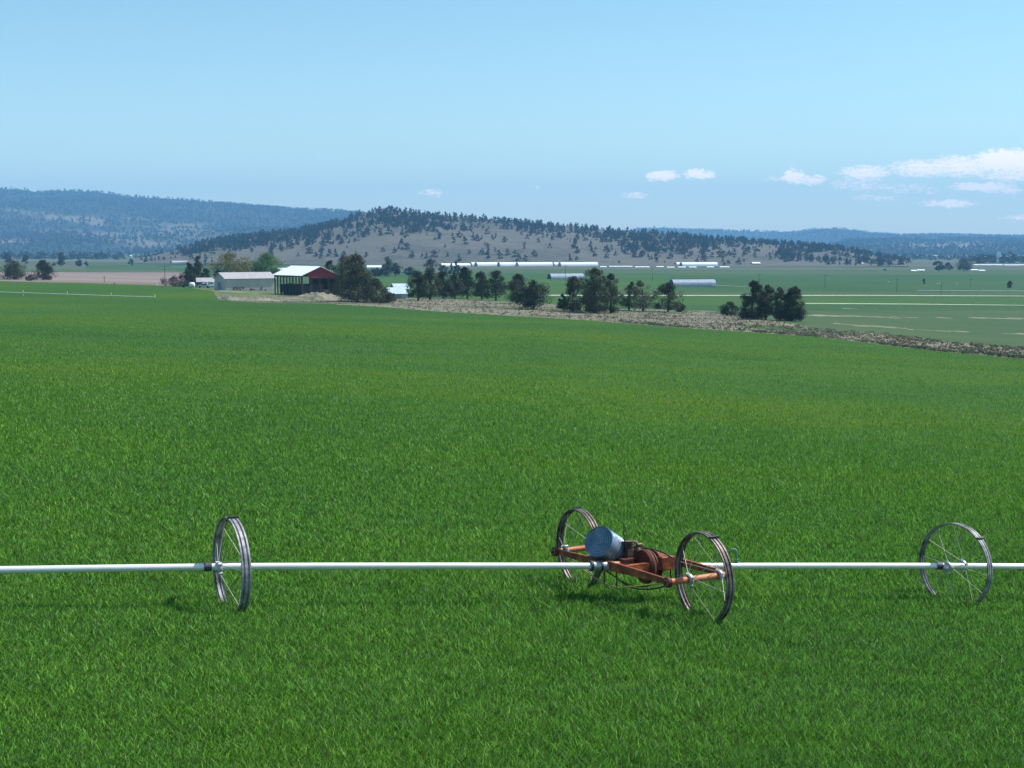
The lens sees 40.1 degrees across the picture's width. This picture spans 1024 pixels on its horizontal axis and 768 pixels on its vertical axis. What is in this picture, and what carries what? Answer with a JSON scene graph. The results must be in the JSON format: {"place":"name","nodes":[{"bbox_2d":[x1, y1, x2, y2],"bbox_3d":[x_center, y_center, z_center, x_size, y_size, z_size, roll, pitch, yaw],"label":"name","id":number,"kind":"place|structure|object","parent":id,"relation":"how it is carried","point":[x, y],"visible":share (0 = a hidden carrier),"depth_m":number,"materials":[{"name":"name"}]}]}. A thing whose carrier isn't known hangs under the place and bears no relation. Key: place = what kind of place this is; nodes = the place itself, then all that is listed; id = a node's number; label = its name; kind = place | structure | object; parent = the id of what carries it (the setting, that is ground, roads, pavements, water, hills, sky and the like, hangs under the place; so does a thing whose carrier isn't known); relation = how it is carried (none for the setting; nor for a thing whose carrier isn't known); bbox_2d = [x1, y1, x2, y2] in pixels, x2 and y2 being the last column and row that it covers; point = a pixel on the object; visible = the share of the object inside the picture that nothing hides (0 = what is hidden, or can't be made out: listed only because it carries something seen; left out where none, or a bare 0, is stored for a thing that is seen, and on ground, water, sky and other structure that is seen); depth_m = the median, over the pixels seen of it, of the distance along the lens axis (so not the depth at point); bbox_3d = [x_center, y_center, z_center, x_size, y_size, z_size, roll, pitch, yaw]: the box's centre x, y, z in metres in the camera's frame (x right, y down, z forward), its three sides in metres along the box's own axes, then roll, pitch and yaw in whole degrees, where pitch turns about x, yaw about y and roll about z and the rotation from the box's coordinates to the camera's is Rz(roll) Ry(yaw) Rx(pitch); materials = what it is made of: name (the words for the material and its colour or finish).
{"place":"outdoors","nodes":[
{"label":"outdoors","id":0,"kind":"place"},
{"bbox_2d":[0,272,183,285],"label":"bare field","id":1,"kind":"structure","parent":0,"point":[144,278],"depth_m":729.38,"materials":[{"name":"soil"}]},
{"bbox_2d":[0,260,30,279],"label":"juniper tree","id":2,"kind":"object","parent":1,"relation":"on","point":[12,270],"visible":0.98,"depth_m":621.64,"materials":[{"name":"green plant"}]},
{"bbox_2d":[25,275,37,280],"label":"shrub","id":3,"kind":"object","parent":1,"relation":"on","point":[29,278],"visible":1,"depth_m":595.19,"materials":[{"name":"green plant"}]},
{"bbox_2d":[31,260,57,279],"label":"juniper tree","id":4,"kind":"object","parent":1,"relation":"on","point":[42,266],"visible":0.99,"depth_m":617.76,"materials":[{"name":"green plant"}]},
{"bbox_2d":[0,189,348,253],"bbox_3d":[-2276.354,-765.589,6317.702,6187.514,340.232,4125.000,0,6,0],"label":"mountain","id":5,"kind":"structure","parent":0,"point":[97,229],"depth_m":5982.07,"materials":[{"name":"blue"}]},
{"bbox_2d":[0,186,367,253],"bbox_3d":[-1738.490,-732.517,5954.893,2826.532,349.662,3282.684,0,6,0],"label":"forest","id":6,"kind":"object","parent":5,"relation":"on","point":[52,235],"visible":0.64,"depth_m":6055.40,"materials":[{"name":"green plant"}]},
{"bbox_2d":[195,288,290,296],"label":"yard ground","id":7,"kind":"structure","parent":0,"point":[263,293],"depth_m":402.64,"materials":[{"name":"beige soil"}]},
{"bbox_2d":[203,281,213,287],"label":"camper trailer","id":8,"kind":"object","parent":7,"relation":"on","point":[210,283],"visible":0.81,"depth_m":476.93,"materials":[{"name":"white metal"}]},
{"bbox_2d":[213,272,276,290],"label":"barn","id":9,"kind":"structure","parent":7,"relation":"on","point":[247,281],"depth_m":437.41,"materials":[{"name":"beige metal"}]},
{"bbox_2d":[0,281,1023,767],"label":"crop field","id":10,"kind":"structure","parent":0,"point":[16,291],"depth_m":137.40,"materials":[{"name":"green plant"}]},
{"bbox_2d":[0,291,155,298],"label":"irrigation line","id":11,"kind":"object","parent":10,"relation":"on","point":[67,294],"visible":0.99,"depth_m":355.35,"materials":[{"name":"metal"}]},
{"bbox_2d":[0,282,1023,371],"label":"grass","id":12,"kind":"structure","parent":10,"relation":"on","point":[407,338],"depth_m":196.43,"materials":[{"name":"green plant"}]},
{"bbox_2d":[0,516,1023,611],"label":"irrigation line","id":13,"kind":"object","parent":10,"relation":"on","point":[245,566],"visible":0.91,"depth_m":22.57,"materials":[{"name":"metal"}]},
{"bbox_2d":[551,506,734,620],"bbox_3d":[2.044,3.060,23.988,1.531,1.520,5.069,-3,3,-28],"label":"pipe mover","id":14,"kind":"object","parent":10,"relation":"on","point":[606,549],"visible":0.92,"depth_m":23.72,"materials":[{"name":"orange paint"}]},
{"bbox_2d":[0,264,1023,348],"bbox_3d":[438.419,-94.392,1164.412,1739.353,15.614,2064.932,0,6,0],"label":"dull pasture","id":15,"kind":"structure","parent":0,"point":[988,329],"depth_m":403.47,"materials":[{"name":"green plant"}]},
{"bbox_2d":[178,262,197,285],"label":"conifer tree","id":16,"kind":"object","parent":15,"relation":"on","point":[188,273],"visible":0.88,"depth_m":519.28,"materials":[{"name":"green plant"}]},
{"bbox_2d":[188,256,210,284],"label":"conifer tree","id":17,"kind":"object","parent":15,"relation":"on","point":[197,265],"visible":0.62,"depth_m":524.41,"materials":[{"name":"green plant"}]},
{"bbox_2d":[195,278,213,286],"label":"shed","id":18,"kind":"structure","parent":15,"relation":"on","point":[199,281],"depth_m":512.99,"materials":[{"name":"white metal"}]},
{"bbox_2d":[200,268,209,277],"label":"conifer tree","id":19,"kind":"object","parent":15,"relation":"on","point":[206,270],"visible":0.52,"depth_m":557.26,"materials":[{"name":"green plant"}]},
{"bbox_2d":[206,252,251,274],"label":"deciduous tree","id":20,"kind":"object","parent":15,"relation":"on","point":[227,257],"visible":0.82,"depth_m":664.44,"materials":[{"name":"green plant"}]},
{"bbox_2d":[248,252,285,276],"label":"deciduous tree","id":21,"kind":"object","parent":15,"relation":"on","point":[267,260],"visible":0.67,"depth_m":676.09,"materials":[{"name":"green plant"}]},
{"bbox_2d":[370,268,383,275],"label":"shrub","id":22,"kind":"object","parent":15,"relation":"on","point":[375,271],"visible":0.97,"depth_m":935.25,"materials":[{"name":"green plant"}]},
{"bbox_2d":[768,287,790,320],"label":"juniper tree","id":23,"kind":"object","parent":15,"relation":"on","point":[778,306],"visible":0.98,"depth_m":292.84,"materials":[{"name":"green plant"}]},
{"bbox_2d":[780,286,807,320],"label":"juniper tree","id":24,"kind":"object","parent":15,"relation":"on","point":[796,311],"visible":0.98,"depth_m":292.41,"materials":[{"name":"green plant"}]},
{"bbox_2d":[933,261,946,270],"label":"deciduous tree","id":25,"kind":"object","parent":15,"relation":"on","point":[940,266],"visible":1,"depth_m":1480.48,"materials":[{"name":"green plant"}]},
{"bbox_2d":[945,262,952,269],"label":"deciduous tree","id":26,"kind":"object","parent":15,"relation":"on","point":[948,264],"visible":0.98,"depth_m":1503.06,"materials":[{"name":"green plant"}]},
{"bbox_2d":[917,289,983,290],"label":"irrigation line","id":27,"kind":"object","parent":15,"relation":"on","point":[945,290],"visible":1,"depth_m":705.62,"materials":[{"name":"metal"}]},
{"bbox_2d":[953,258,974,270],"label":"deciduous tree","id":28,"kind":"object","parent":15,"relation":"on","point":[967,266],"visible":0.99,"depth_m":1491.68,"materials":[{"name":"green plant"}]},
{"bbox_2d":[0,254,1023,271],"bbox_3d":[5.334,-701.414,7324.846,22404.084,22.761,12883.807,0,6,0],"label":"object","id":29,"kind":"structure","parent":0,"point":[924,264],"depth_m":1707.47,"materials":[{"name":"green plant"}]},
{"bbox_2d":[3,253,11,263],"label":"juniper tree","id":30,"kind":"object","parent":29,"relation":"on","point":[6,256],"visible":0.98,"depth_m":1608.98,"materials":[{"name":"green plant"}]},
{"bbox_2d":[21,255,28,263],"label":"juniper tree","id":31,"kind":"object","parent":29,"relation":"on","point":[25,258],"visible":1,"depth_m":1564.30,"materials":[{"name":"green plant"}]},
{"bbox_2d":[57,252,64,266],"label":"juniper tree","id":32,"kind":"object","parent":29,"relation":"on","point":[61,259],"visible":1,"depth_m":1384.14,"materials":[{"name":"green plant"}]},
{"bbox_2d":[94,251,106,259],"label":"distant tree","id":33,"kind":"object","parent":29,"relation":"on","point":[100,254],"visible":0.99,"depth_m":2520.57,"materials":[{"name":"green plant"}]},
{"bbox_2d":[366,265,381,269],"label":"house","id":34,"kind":"structure","parent":29,"relation":"on","point":[369,267],"depth_m":1335.05,"materials":[{"name":"white metal"}]},
{"bbox_2d":[439,263,470,265],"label":"hoop shed","id":35,"kind":"structure","parent":29,"relation":"on","point":[459,264],"depth_m":1692.50,"materials":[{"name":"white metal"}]},
{"bbox_2d":[474,262,496,265],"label":"hoop shed","id":36,"kind":"structure","parent":29,"relation":"on","point":[485,264],"depth_m":1695.49,"materials":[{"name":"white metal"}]},
{"bbox_2d":[497,262,513,265],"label":"hoop shed","id":37,"kind":"structure","parent":29,"relation":"on","point":[505,263],"depth_m":1697.62,"materials":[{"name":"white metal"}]},
{"bbox_2d":[515,262,552,265],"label":"hoop shed","id":38,"kind":"structure","parent":29,"relation":"on","point":[534,264],"depth_m":1709.35,"materials":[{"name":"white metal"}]},
{"bbox_2d":[558,262,598,265],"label":"hoop shed","id":39,"kind":"structure","parent":29,"relation":"on","point":[578,263],"depth_m":1727.80,"materials":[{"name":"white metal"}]},
{"bbox_2d":[679,262,717,265],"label":"hoop shed","id":40,"kind":"structure","parent":29,"relation":"on","point":[698,264],"depth_m":1808.06,"materials":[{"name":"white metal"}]},
{"bbox_2d":[969,254,982,262],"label":"distant tree","id":41,"kind":"object","parent":29,"relation":"on","point":[977,259],"visible":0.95,"depth_m":2311.99,"materials":[{"name":"green plant"}]},
{"bbox_2d":[979,254,988,262],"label":"distant tree","id":42,"kind":"object","parent":29,"relation":"on","point":[984,258],"visible":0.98,"depth_m":2316.16,"materials":[{"name":"green plant"}]},
{"bbox_2d":[973,264,1002,265],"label":"farm building","id":43,"kind":"structure","parent":29,"relation":"on","point":[987,264],"depth_m":1927.43,"materials":[{"name":"white metal"}]},
{"bbox_2d":[985,254,995,262],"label":"distant tree","id":44,"kind":"object","parent":29,"relation":"on","point":[990,261],"visible":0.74,"depth_m":2414.43,"materials":[{"name":"green plant"}]},
{"bbox_2d":[999,253,1010,262],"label":"distant tree","id":45,"kind":"object","parent":29,"relation":"on","point":[1004,257],"visible":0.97,"depth_m":2362.68,"materials":[{"name":"green plant"}]},
{"bbox_2d":[1003,264,1023,265],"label":"farm building","id":46,"kind":"structure","parent":29,"relation":"on","point":[1013,265],"depth_m":1903.21,"materials":[{"name":"white metal"}]},
{"bbox_2d":[1008,254,1019,262],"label":"distant tree","id":47,"kind":"object","parent":29,"relation":"on","point":[1013,258],"visible":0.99,"depth_m":2355.05,"materials":[{"name":"green plant"}]},
{"bbox_2d":[0,0,1023,235],"label":"sky","id":48,"kind":"structure","parent":0,"point":[892,116],"materials":[{"name":"blue"}]},
{"bbox_2d":[132,210,909,266],"bbox_3d":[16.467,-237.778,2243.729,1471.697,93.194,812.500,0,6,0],"label":"hill","id":49,"kind":"structure","parent":0,"point":[373,243],"depth_m":1997.47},
{"bbox_2d":[140,205,903,265],"bbox_3d":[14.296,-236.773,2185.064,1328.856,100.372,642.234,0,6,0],"label":"hill woodland","id":50,"kind":"object","parent":49,"relation":"on","point":[389,209],"visible":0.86,"depth_m":2300.93,"materials":[{"name":"green plant"}]},
{"bbox_2d":[86,264,1023,310],"bbox_3d":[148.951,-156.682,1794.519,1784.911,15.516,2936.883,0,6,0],"label":"pasture","id":51,"kind":"structure","parent":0,"point":[872,283],"depth_m":846.17,"materials":[{"name":"green plant"}]},
{"bbox_2d":[160,275,187,286],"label":"shrub","id":52,"kind":"object","parent":51,"relation":"on","point":[169,281],"visible":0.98,"depth_m":500.87,"materials":[{"name":"green plant"}]},
{"bbox_2d":[324,260,336,278],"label":"juniper tree","id":53,"kind":"object","parent":51,"relation":"on","point":[329,262],"visible":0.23,"depth_m":416.85,"materials":[{"name":"green plant"}]},
{"bbox_2d":[378,256,396,275],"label":"deciduous tree","id":54,"kind":"object","parent":51,"relation":"on","point":[386,268],"visible":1,"depth_m":938.49,"materials":[{"name":"green plant"}]},
{"bbox_2d":[403,267,414,274],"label":"shrub","id":55,"kind":"object","parent":51,"relation":"on","point":[409,269],"visible":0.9,"depth_m":998.64,"materials":[{"name":"green plant"}]},
{"bbox_2d":[423,258,438,273],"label":"deciduous tree","id":56,"kind":"object","parent":51,"relation":"on","point":[430,262],"visible":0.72,"depth_m":952.92,"materials":[{"name":"green plant"}]},
{"bbox_2d":[438,264,447,272],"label":"shrub","id":57,"kind":"object","parent":51,"relation":"on","point":[444,268],"visible":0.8,"depth_m":1036.18,"materials":[{"name":"green plant"}]},
{"bbox_2d":[444,272,466,298],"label":"juniper tree","id":58,"kind":"object","parent":51,"relation":"on","point":[457,284],"visible":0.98,"depth_m":404.15,"materials":[{"name":"green plant"}]},
{"bbox_2d":[452,260,460,273],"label":"conifer tree","id":59,"kind":"object","parent":51,"relation":"on","point":[456,270],"visible":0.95,"depth_m":1067.51,"materials":[{"name":"green plant"}]},
{"bbox_2d":[669,279,715,286],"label":"hoop shed","id":60,"kind":"structure","parent":51,"relation":"on","point":[699,282],"depth_m":721.92,"materials":[{"name":"white plastic"}]},
{"bbox_2d":[806,301,1023,306],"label":"irrigation line","id":61,"kind":"object","parent":51,"relation":"on","point":[935,304],"visible":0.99,"depth_m":474.67,"materials":[{"name":"metal"}]},
{"bbox_2d":[208,290,1023,358],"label":"dry verge","id":62,"kind":"structure","parent":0,"point":[452,307],"depth_m":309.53,"materials":[{"name":"beige plant"}]},
{"bbox_2d":[218,295,238,299],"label":"dirt mound","id":63,"kind":"object","parent":62,"relation":"on","point":[227,297],"visible":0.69,"depth_m":336.51,"materials":[{"name":"beige soil"}]},
{"bbox_2d":[238,297,279,300],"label":"dirt mound","id":64,"kind":"object","parent":62,"relation":"on","point":[258,299],"visible":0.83,"depth_m":335.34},
{"bbox_2d":[272,266,337,294],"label":"hay shed","id":65,"kind":"structure","parent":62,"relation":"on","point":[319,275],"depth_m":394.03,"materials":[{"name":"white metal"}]},
{"bbox_2d":[284,283,333,294],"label":"hay stack","id":66,"kind":"object","parent":65,"relation":"in","point":[314,288],"visible":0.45,"depth_m":391.80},
{"bbox_2d":[288,292,345,300],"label":"dirt mound","id":67,"kind":"object","parent":62,"relation":"on","point":[321,296],"visible":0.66,"depth_m":348.43,"materials":[{"name":"beige soil"}]},
{"bbox_2d":[331,255,349,297],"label":"juniper tree","id":68,"kind":"object","parent":62,"relation":"on","point":[336,288],"visible":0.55,"depth_m":375.84,"materials":[{"name":"green plant"}]},
{"bbox_2d":[336,253,380,301],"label":"juniper tree","id":69,"kind":"object","parent":62,"relation":"on","point":[352,290],"visible":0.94,"depth_m":343.20,"materials":[{"name":"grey plant"}]},
{"bbox_2d":[360,278,389,302],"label":"juniper tree","id":70,"kind":"object","parent":62,"relation":"on","point":[375,296],"visible":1,"depth_m":340.08,"materials":[{"name":"green plant"}]},
{"bbox_2d":[383,292,396,302],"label":"shrub","id":71,"kind":"object","parent":62,"relation":"on","point":[390,295],"visible":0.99,"depth_m":339.36,"materials":[{"name":"green plant"}]},
{"bbox_2d":[385,287,407,298],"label":"shed","id":72,"kind":"structure","parent":62,"relation":"on","point":[400,292],"depth_m":390.25,"materials":[{"name":"white metal"}]},
{"bbox_2d":[404,270,429,300],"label":"juniper tree","id":73,"kind":"object","parent":62,"relation":"on","point":[419,279],"visible":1,"depth_m":371.17,"materials":[{"name":"green plant"}]},
{"bbox_2d":[417,269,442,299],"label":"juniper tree","id":74,"kind":"object","parent":62,"relation":"on","point":[429,275],"visible":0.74,"depth_m":382.24,"materials":[{"name":"green plant"}]},
{"bbox_2d":[433,271,454,298],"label":"juniper tree","id":75,"kind":"object","parent":62,"relation":"on","point":[442,291],"visible":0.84,"depth_m":400.54,"materials":[{"name":"green plant"}]},
{"bbox_2d":[471,271,487,299],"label":"juniper tree","id":76,"kind":"object","parent":62,"relation":"on","point":[480,283],"visible":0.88,"depth_m":406.31,"materials":[{"name":"green plant"}]},
{"bbox_2d":[478,270,508,300],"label":"juniper tree","id":77,"kind":"object","parent":62,"relation":"on","point":[495,283],"visible":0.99,"depth_m":394.98,"materials":[{"name":"green plant"}]},
{"bbox_2d":[503,273,529,302],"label":"juniper tree","id":78,"kind":"object","parent":62,"relation":"on","point":[519,280],"visible":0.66,"depth_m":362.79,"materials":[{"name":"green plant"}]},
{"bbox_2d":[508,280,554,309],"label":"juniper tree","id":79,"kind":"object","parent":62,"relation":"on","point":[533,290],"visible":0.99,"depth_m":321.48,"materials":[{"name":"green plant"}]},
{"bbox_2d":[556,293,568,310],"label":"juniper tree","id":80,"kind":"object","parent":62,"relation":"on","point":[561,302],"visible":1,"depth_m":314.17,"materials":[{"name":"green plant"}]},
{"bbox_2d":[562,276,583,311],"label":"juniper tree","id":81,"kind":"object","parent":62,"relation":"on","point":[573,283],"visible":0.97,"depth_m":314.58,"materials":[{"name":"green plant"}]},
{"bbox_2d":[576,267,612,312],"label":"juniper tree","id":82,"kind":"object","parent":62,"relation":"on","point":[589,299],"visible":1,"depth_m":308.82,"materials":[{"name":"green plant"}]},
{"bbox_2d":[599,273,621,312],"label":"juniper tree","id":83,"kind":"object","parent":62,"relation":"on","point":[614,300],"visible":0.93,"depth_m":311.72,"materials":[{"name":"green plant"}]},
{"bbox_2d":[617,281,638,309],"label":"juniper tree","id":84,"kind":"object","parent":62,"relation":"on","point":[629,292],"visible":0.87,"depth_m":331.24,"materials":[{"name":"green plant"}]},
{"bbox_2d":[628,281,654,310],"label":"juniper tree","id":85,"kind":"object","parent":62,"relation":"on","point":[642,304],"visible":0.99,"depth_m":327.33,"materials":[{"name":"green plant"}]},
{"bbox_2d":[649,282,683,311],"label":"juniper tree","id":86,"kind":"object","parent":62,"relation":"on","point":[668,288],"visible":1,"depth_m":328.69,"materials":[{"name":"green plant"}]},
{"bbox_2d":[677,304,686,311],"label":"shrub","id":87,"kind":"object","parent":62,"relation":"on","point":[681,308],"visible":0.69,"depth_m":331.97,"materials":[{"name":"green plant"}]},
{"bbox_2d":[718,301,740,315],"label":"shrub","id":88,"kind":"object","parent":62,"relation":"on","point":[724,309],"visible":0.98,"depth_m":310.76,"materials":[{"name":"green plant"}]},
{"bbox_2d":[734,280,769,319],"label":"juniper tree","id":89,"kind":"object","parent":62,"relation":"on","point":[751,313],"visible":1,"depth_m":292.18,"materials":[{"name":"green plant"}]},
{"bbox_2d":[754,284,774,319],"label":"juniper tree","id":90,"kind":"object","parent":62,"relation":"on","point":[769,289],"visible":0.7,"depth_m":294.74,"materials":[{"name":"green plant"}]},
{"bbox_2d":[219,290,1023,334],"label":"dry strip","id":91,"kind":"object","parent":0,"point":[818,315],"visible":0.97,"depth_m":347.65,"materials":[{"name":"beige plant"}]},
{"bbox_2d":[371,276,1023,304],"bbox_3d":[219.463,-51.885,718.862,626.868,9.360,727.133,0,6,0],"label":"bright pasture","id":92,"kind":"structure","parent":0,"point":[558,285],"depth_m":564.04,"materials":[{"name":"green plant"}]},
{"bbox_2d":[390,263,402,275],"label":"deciduous tree","id":93,"kind":"object","parent":92,"relation":"on","point":[398,270],"visible":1,"depth_m":941.54,"materials":[{"name":"green plant"}]},
{"bbox_2d":[390,283,409,296],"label":"shed","id":94,"kind":"structure","parent":92,"relation":"on","point":[399,285],"depth_m":421.08,"materials":[{"name":"white metal"}]},
{"bbox_2d":[457,266,474,297],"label":"juniper tree","id":95,"kind":"object","parent":92,"relation":"on","point":[463,273],"visible":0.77,"depth_m":415.36,"materials":[{"name":"green plant"}]},
{"bbox_2d":[547,273,583,278],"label":"hoop shed","id":96,"kind":"structure","parent":92,"relation":"on","point":[559,276],"depth_m":876.70,"materials":[{"name":"white plastic"}]},
{"bbox_2d":[549,293,1023,297],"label":"irrigation line","id":97,"kind":"object","parent":92,"relation":"on","point":[826,295],"visible":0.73,"depth_m":563.68,"materials":[{"name":"metal"}]},
{"bbox_2d":[623,228,1020,244],"bbox_3d":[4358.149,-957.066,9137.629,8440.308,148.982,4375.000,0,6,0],"label":"mountain","id":98,"kind":"structure","parent":0,"point":[750,235],"depth_m":9020.15,"materials":[{"name":"blue"}]},
{"bbox_2d":[628,226,1023,244],"bbox_3d":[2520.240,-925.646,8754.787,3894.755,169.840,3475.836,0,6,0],"label":"forest","id":99,"kind":"object","parent":98,"relation":"on","point":[852,231],"visible":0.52,"depth_m":9292.09,"materials":[{"name":"green plant"}]},
{"bbox_2d":[844,238,1023,254],"bbox_3d":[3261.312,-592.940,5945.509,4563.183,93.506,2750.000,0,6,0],"label":"foothill","id":100,"kind":"structure","parent":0,"point":[956,243],"depth_m":5595.39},
{"bbox_2d":[830,235,1023,254],"bbox_3d":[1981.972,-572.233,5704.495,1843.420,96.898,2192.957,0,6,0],"label":"forest","id":101,"kind":"object","parent":100,"relation":"on","point":[971,247],"visible":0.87,"depth_m":5275.55,"materials":[{"name":"green plant"}]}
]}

